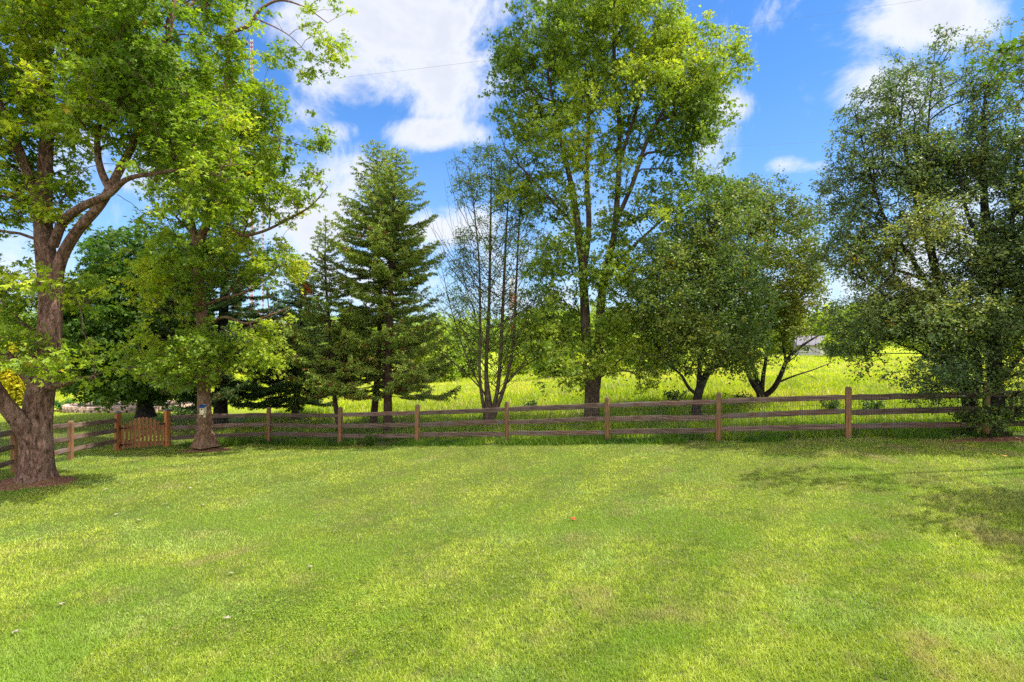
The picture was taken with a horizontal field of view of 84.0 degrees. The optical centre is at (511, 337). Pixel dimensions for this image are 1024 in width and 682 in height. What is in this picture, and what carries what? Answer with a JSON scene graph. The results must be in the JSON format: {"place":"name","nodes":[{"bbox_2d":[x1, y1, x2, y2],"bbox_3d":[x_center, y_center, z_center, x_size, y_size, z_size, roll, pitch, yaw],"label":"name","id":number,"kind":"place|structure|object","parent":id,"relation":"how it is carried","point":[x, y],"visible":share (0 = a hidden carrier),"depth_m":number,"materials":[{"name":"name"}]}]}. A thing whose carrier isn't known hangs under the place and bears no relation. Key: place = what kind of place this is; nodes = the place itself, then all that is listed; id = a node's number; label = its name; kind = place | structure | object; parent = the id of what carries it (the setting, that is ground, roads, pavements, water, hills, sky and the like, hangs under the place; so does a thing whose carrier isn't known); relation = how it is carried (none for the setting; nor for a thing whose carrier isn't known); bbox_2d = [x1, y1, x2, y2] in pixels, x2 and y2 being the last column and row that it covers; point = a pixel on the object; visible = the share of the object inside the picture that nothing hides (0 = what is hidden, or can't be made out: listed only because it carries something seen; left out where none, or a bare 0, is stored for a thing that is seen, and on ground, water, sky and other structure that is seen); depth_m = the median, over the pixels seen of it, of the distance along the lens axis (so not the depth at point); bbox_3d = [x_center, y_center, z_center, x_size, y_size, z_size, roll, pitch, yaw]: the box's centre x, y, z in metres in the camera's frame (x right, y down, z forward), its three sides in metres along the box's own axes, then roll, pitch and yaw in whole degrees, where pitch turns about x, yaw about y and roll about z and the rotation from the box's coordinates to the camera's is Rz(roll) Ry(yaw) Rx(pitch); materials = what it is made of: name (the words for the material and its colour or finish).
{"place":"outdoors","nodes":[
{"label":"outdoors","id":0,"kind":"place"},
{"bbox_2d":[0,342,1023,681],"bbox_3d":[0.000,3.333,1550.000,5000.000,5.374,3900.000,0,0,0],"label":"ground","id":1,"kind":"structure","parent":0,"point":[376,494],"depth_m":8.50,"materials":[{"name":"green plant"}]},
{"bbox_2d":[0,332,29,405],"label":"distant tree","id":2,"kind":"object","parent":1,"relation":"on","point":[15,388],"visible":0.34,"depth_m":33.45,"materials":[{"name":"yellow plant"}]},
{"bbox_2d":[0,293,37,347],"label":"distant tree","id":3,"kind":"object","parent":1,"relation":"on","point":[23,314],"visible":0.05,"depth_m":41.41,"materials":[{"name":"green plant"}]},
{"bbox_2d":[0,476,78,490],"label":"mulch","id":4,"kind":"object","parent":1,"relation":"on","point":[7,484],"visible":0.46,"depth_m":11.98,"materials":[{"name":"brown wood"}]},
{"bbox_2d":[0,411,121,474],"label":"split rail fence","id":5,"kind":"object","parent":1,"relation":"on","point":[70,449],"visible":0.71,"depth_m":16.03,"materials":[{"name":"brown wood"}]},
{"bbox_2d":[119,417,165,448],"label":"picket gate","id":6,"kind":"structure","parent":5,"relation":"attached to","point":[142,427],"depth_m":18.51,"materials":[{"name":"red wood"}]},
{"bbox_2d":[54,397,76,409],"bbox_3d":[-22.956,3.400,29.183,1.338,0.902,1.330,0,0,20],"label":"garden plant","id":7,"kind":"object","parent":1,"relation":"on","point":[68,401],"visible":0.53,"depth_m":29.09,"materials":[{"name":"green plant"}]},
{"bbox_2d":[17,217,233,417],"bbox_3d":[-15.795,-0.778,24.350,7.907,8.393,7.062,0,0,0],"label":"shade tree","id":8,"kind":"object","parent":1,"relation":"on","point":[126,389],"visible":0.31,"depth_m":22.34,"materials":[{"name":"green plant"}]},
{"bbox_2d":[62,401,192,412],"bbox_3d":[-19.446,3.522,29.000,6.406,0.314,3.214,0,0,0],"label":"raised bed","id":9,"kind":"object","parent":1,"relation":"on","point":[68,408],"visible":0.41,"depth_m":27.78,"materials":[{"name":"stone"}]},
{"bbox_2d":[0,0,273,483],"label":"maple tree","id":10,"kind":"object","parent":1,"relation":"on","point":[135,84],"visible":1,"depth_m":11.45,"materials":[{"name":"green plant"}]},
{"bbox_2d":[0,401,286,468],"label":"lawn grass","id":11,"kind":"structure","parent":1,"relation":"on","point":[64,414],"depth_m":22.59,"materials":[{"name":"plant"}]},
{"bbox_2d":[177,447,232,451],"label":"mulch","id":12,"kind":"object","parent":1,"relation":"on","point":[215,449],"visible":0.78,"depth_m":18.09,"materials":[{"name":"brown plant"}]},
{"bbox_2d":[125,204,292,423],"bbox_3d":[-11.643,-1.617,23.046,6.268,10.591,5.976,0,0,0],"label":"spruce tree","id":13,"kind":"object","parent":1,"relation":"on","point":[221,398],"visible":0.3,"depth_m":22.23,"materials":[{"name":"green plant"}]},
{"bbox_2d":[96,0,361,448],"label":"maple tree","id":14,"kind":"object","parent":1,"relation":"on","point":[204,348],"visible":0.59,"depth_m":17.41,"materials":[{"name":"green plant"}]},
{"bbox_2d":[198,404,206,416],"bbox_3d":[-9.843,2.339,18.109,0.180,0.420,0.186,0,0,7],"label":"birdhouse","id":15,"kind":"object","parent":14,"relation":"attached to","point":[203,410],"visible":1,"depth_m":18.06,"materials":[{"name":"beige paint"}]},
{"bbox_2d":[250,39,252,302],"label":"radio mast","id":16,"kind":"object","parent":1,"relation":"on","point":[251,48],"visible":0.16,"depth_m":239.68,"materials":[{"name":"grey metal"}]},
{"bbox_2d":[262,113,263,319],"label":"radio mast","id":17,"kind":"object","parent":1,"relation":"on","point":[263,249],"visible":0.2,"depth_m":249.79,"materials":[{"name":"grey metal"}]},
{"bbox_2d":[220,254,357,421],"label":"spruce tree","id":18,"kind":"object","parent":1,"relation":"on","point":[296,402],"visible":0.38,"depth_m":23.46,"materials":[{"name":"green plant"}]},
{"bbox_2d":[272,214,383,432],"bbox_3d":[-6.379,-0.401,19.881,3.838,7.817,4.075,0,0,30],"label":"spruce tree","id":19,"kind":"object","parent":1,"relation":"on","point":[298,332],"visible":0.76,"depth_m":19.72,"materials":[{"name":"green plant"}]},
{"bbox_2d":[301,284,312,298],"bbox_3d":[-6.944,-1.547,19.286,0.383,0.594,0.349,0,0,-39],"label":"dead leaf cluster","id":20,"kind":"object","parent":19,"relation":"hanging from","point":[305,287],"visible":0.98,"depth_m":19.26,"materials":[{"name":"brown plant"}]},
{"bbox_2d":[361,433,376,445],"bbox_3d":[-4.383,3.150,17.407,0.563,0.462,0.437,0,0,45],"label":"weed","id":21,"kind":"object","parent":1,"relation":"on","point":[369,438],"visible":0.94,"depth_m":17.34,"materials":[{"name":"green plant"}]},
{"bbox_2d":[297,147,460,432],"bbox_3d":[-4.419,-1.612,19.627,5.218,9.957,5.095,0,0,0],"label":"spruce tree","id":22,"kind":"object","parent":1,"relation":"on","point":[392,381],"visible":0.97,"depth_m":19.01,"materials":[{"name":"green plant"}]},
{"bbox_2d":[357,350,401,367],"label":"distant tree","id":23,"kind":"object","parent":1,"relation":"on","point":[381,359],"visible":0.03,"depth_m":82.57,"materials":[{"name":"green plant"}]},
{"bbox_2d":[313,140,456,422],"bbox_3d":[-5.046,-1.995,21.480,5.191,10.901,5.303,0,0,31],"label":"spruce tree","id":24,"kind":"object","parent":1,"relation":"on","point":[352,203],"visible":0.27,"depth_m":21.03,"materials":[{"name":"green plant"}]},
{"bbox_2d":[346,440,424,446],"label":"mulch","id":25,"kind":"object","parent":1,"relation":"on","point":[376,444],"visible":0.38,"depth_m":17.54,"materials":[{"name":"brown plant"}]},
{"bbox_2d":[396,332,430,369],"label":"distant tree","id":26,"kind":"object","parent":1,"relation":"on","point":[418,360],"visible":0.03,"depth_m":84.36,"materials":[{"name":"green plant"}]},
{"bbox_2d":[420,326,468,382],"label":"distant tree","id":27,"kind":"object","parent":1,"relation":"on","point":[452,355],"visible":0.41,"depth_m":65.10,"materials":[{"name":"green plant"}]},
{"bbox_2d":[443,319,485,378],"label":"distant tree","id":28,"kind":"object","parent":1,"relation":"on","point":[467,370],"visible":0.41,"depth_m":71.12,"materials":[{"name":"green plant"}]},
{"bbox_2d":[421,138,576,426],"bbox_3d":[-0.503,-1.864,19.436,5.517,9.901,3.405,0,0,0],"label":"bare twiggy tree","id":29,"kind":"object","parent":1,"relation":"on","point":[487,356],"visible":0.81,"depth_m":19.43,"materials":[{"name":"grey plant"}]},
{"bbox_2d":[509,278,514,329],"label":"radio mast","id":30,"kind":"object","parent":1,"relation":"on","point":[510,297],"visible":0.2,"depth_m":79.83,"materials":[{"name":"white metal"}]},
{"bbox_2d":[491,328,535,375],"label":"distant tree","id":31,"kind":"object","parent":1,"relation":"on","point":[517,365],"visible":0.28,"depth_m":68.80,"materials":[{"name":"green plant"}]},
{"bbox_2d":[17,353,1023,443],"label":"meadow grass","id":32,"kind":"structure","parent":1,"relation":"on","point":[832,380],"depth_m":22.45,"materials":[{"name":"plant"}]},
{"bbox_2d":[35,296,1023,350],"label":"distant woods","id":33,"kind":"object","parent":1,"relation":"on","point":[484,322],"visible":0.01,"depth_m":155.42,"materials":[{"name":"green plant"}]},
{"bbox_2d":[522,399,536,413],"bbox_3d":[0.680,2.662,22.019,0.688,0.672,0.662,0,0,-32],"label":"weed","id":34,"kind":"object","parent":1,"relation":"on","point":[531,403],"visible":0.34,"depth_m":21.99,"materials":[{"name":"green plant"}]},
{"bbox_2d":[520,306,594,379],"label":"distant tree","id":35,"kind":"object","parent":1,"relation":"on","point":[539,369],"visible":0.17,"depth_m":49.05,"materials":[{"name":"green plant"}]},
{"bbox_2d":[163,383,1023,446],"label":"split rail fence","id":36,"kind":"object","parent":1,"relation":"on","point":[848,411],"visible":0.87,"depth_m":14.84,"materials":[{"name":"brown wood"}]},
{"bbox_2d":[177,426,1023,447],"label":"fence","id":37,"kind":"object","parent":1,"relation":"on","point":[568,439],"visible":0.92,"depth_m":15.26,"materials":[{"name":"green plant"}]},
{"bbox_2d":[576,303,653,373],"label":"distant tree","id":38,"kind":"object","parent":1,"relation":"on","point":[593,309],"visible":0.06,"depth_m":53.74,"materials":[{"name":"green plant"}]},
{"bbox_2d":[478,0,758,421],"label":"silver maple","id":39,"kind":"object","parent":1,"relation":"on","point":[691,96],"visible":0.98,"depth_m":17.58,"materials":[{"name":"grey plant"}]},
{"bbox_2d":[632,309,694,367],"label":"distant tree","id":40,"kind":"object","parent":1,"relation":"on","point":[667,351],"visible":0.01,"depth_m":60.67,"materials":[{"name":"green plant"}]},
{"bbox_2d":[662,386,688,400],"bbox_3d":[6.059,2.138,20.944,1.007,0.762,0.930,0,0,-34],"label":"weed","id":41,"kind":"object","parent":1,"relation":"on","point":[669,396],"visible":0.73,"depth_m":20.95,"materials":[{"name":"green plant"}]},
{"bbox_2d":[612,175,790,414],"bbox_3d":[5.401,-1.076,17.116,4.924,7.436,5.182,0,0,0],"label":"pear tree","id":42,"kind":"object","parent":1,"relation":"on","point":[694,257],"visible":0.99,"depth_m":15.95,"materials":[{"name":"green plant"}]},
{"bbox_2d":[723,391,753,404],"bbox_3d":[7.628,2.037,19.045,1.001,0.679,0.973,0,0,0],"label":"weed","id":43,"kind":"object","parent":1,"relation":"on","point":[743,395],"visible":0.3,"depth_m":18.99,"materials":[{"name":"green plant"}]},
{"bbox_2d":[685,165,840,396],"bbox_3d":[8.300,-1.495,19.369,5.137,8.378,5.079,0,0,16],"label":"pear tree","id":44,"kind":"object","parent":1,"relation":"on","point":[802,284],"visible":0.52,"depth_m":18.23,"materials":[{"name":"green plant"}]},
{"bbox_2d":[764,328,807,354],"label":"distant tree","id":45,"kind":"object","parent":1,"relation":"on","point":[787,350],"visible":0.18,"depth_m":88.60,"materials":[{"name":"green plant"}]},
{"bbox_2d":[790,336,826,355],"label":"house","id":46,"kind":"structure","parent":1,"relation":"on","point":[810,343],"depth_m":84.07,"materials":[{"name":"grey"}]},
{"bbox_2d":[819,342,826,355],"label":"door","id":47,"kind":"structure","parent":46,"relation":"in","point":[820,351],"depth_m":83.47,"materials":[{"name":"white paint"}]},
{"bbox_2d":[819,400,840,408],"bbox_3d":[9.509,2.028,16.980,0.601,0.618,0.743,0,0,25],"label":"weed","id":48,"kind":"object","parent":1,"relation":"on","point":[826,404],"visible":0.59,"depth_m":16.94,"materials":[{"name":"green plant"}]},
{"bbox_2d":[817,323,873,356],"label":"distant tree","id":49,"kind":"object","parent":1,"relation":"on","point":[829,337],"visible":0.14,"depth_m":73.19,"materials":[{"name":"green plant"}]},
{"bbox_2d":[828,307,900,353],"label":"distant tree","id":50,"kind":"object","parent":1,"relation":"on","point":[884,346],"visible":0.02,"depth_m":90.46,"materials":[{"name":"green plant"}]},
{"bbox_2d":[857,400,888,408],"bbox_3d":[10.429,2.006,16.541,0.809,0.584,1.037,0,0,0],"label":"weed","id":51,"kind":"object","parent":1,"relation":"on","point":[873,405],"visible":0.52,"depth_m":16.37,"materials":[{"name":"green plant"}]},
{"bbox_2d":[802,21,1023,430],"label":"birch tree","id":52,"kind":"object","parent":1,"relation":"on","point":[902,312],"visible":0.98,"depth_m":12.82,"materials":[{"name":"green plant"}]},
{"bbox_2d":[891,319,963,353],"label":"distant tree","id":53,"kind":"object","parent":1,"relation":"on","point":[907,344],"visible":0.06,"depth_m":91.72,"materials":[{"name":"green plant"}]},
{"bbox_2d":[908,8,1023,436],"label":"birch tree","id":54,"kind":"object","parent":1,"relation":"on","point":[1015,179],"visible":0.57,"depth_m":12.51,"materials":[{"name":"green plant"}]},
{"bbox_2d":[947,389,1023,437],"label":"shrub","id":55,"kind":"object","parent":1,"relation":"on","point":[987,420],"visible":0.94,"depth_m":12.40,"materials":[{"name":"green plant"}]},
{"bbox_2d":[947,436,1023,442],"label":"mulch","id":56,"kind":"object","parent":1,"relation":"on","point":[997,439],"visible":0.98,"depth_m":12.25,"materials":[{"name":"brown plant"}]},
{"bbox_2d":[961,314,1023,350],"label":"distant tree","id":57,"kind":"object","parent":1,"relation":"on","point":[1004,338],"visible":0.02,"depth_m":91.11,"materials":[{"name":"green plant"}]},
{"bbox_2d":[966,29,1023,102],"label":"maple tree","id":58,"kind":"object","parent":1,"relation":"on","point":[1005,53],"visible":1,"depth_m":9.93,"materials":[{"name":"green plant"}]},
{"bbox_2d":[0,0,1023,323],"label":"sky","id":59,"kind":"structure","parent":0,"point":[808,66],"materials":[{"name":"blue"}]},
{"bbox_2d":[269,0,918,85],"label":"power line","id":60,"kind":"object","parent":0,"point":[697,32],"visible":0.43,"depth_m":51.54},
{"bbox_2d":[550,134,950,152],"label":"power line","id":61,"kind":"object","parent":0,"point":[726,146],"visible":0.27,"depth_m":57.33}
]}

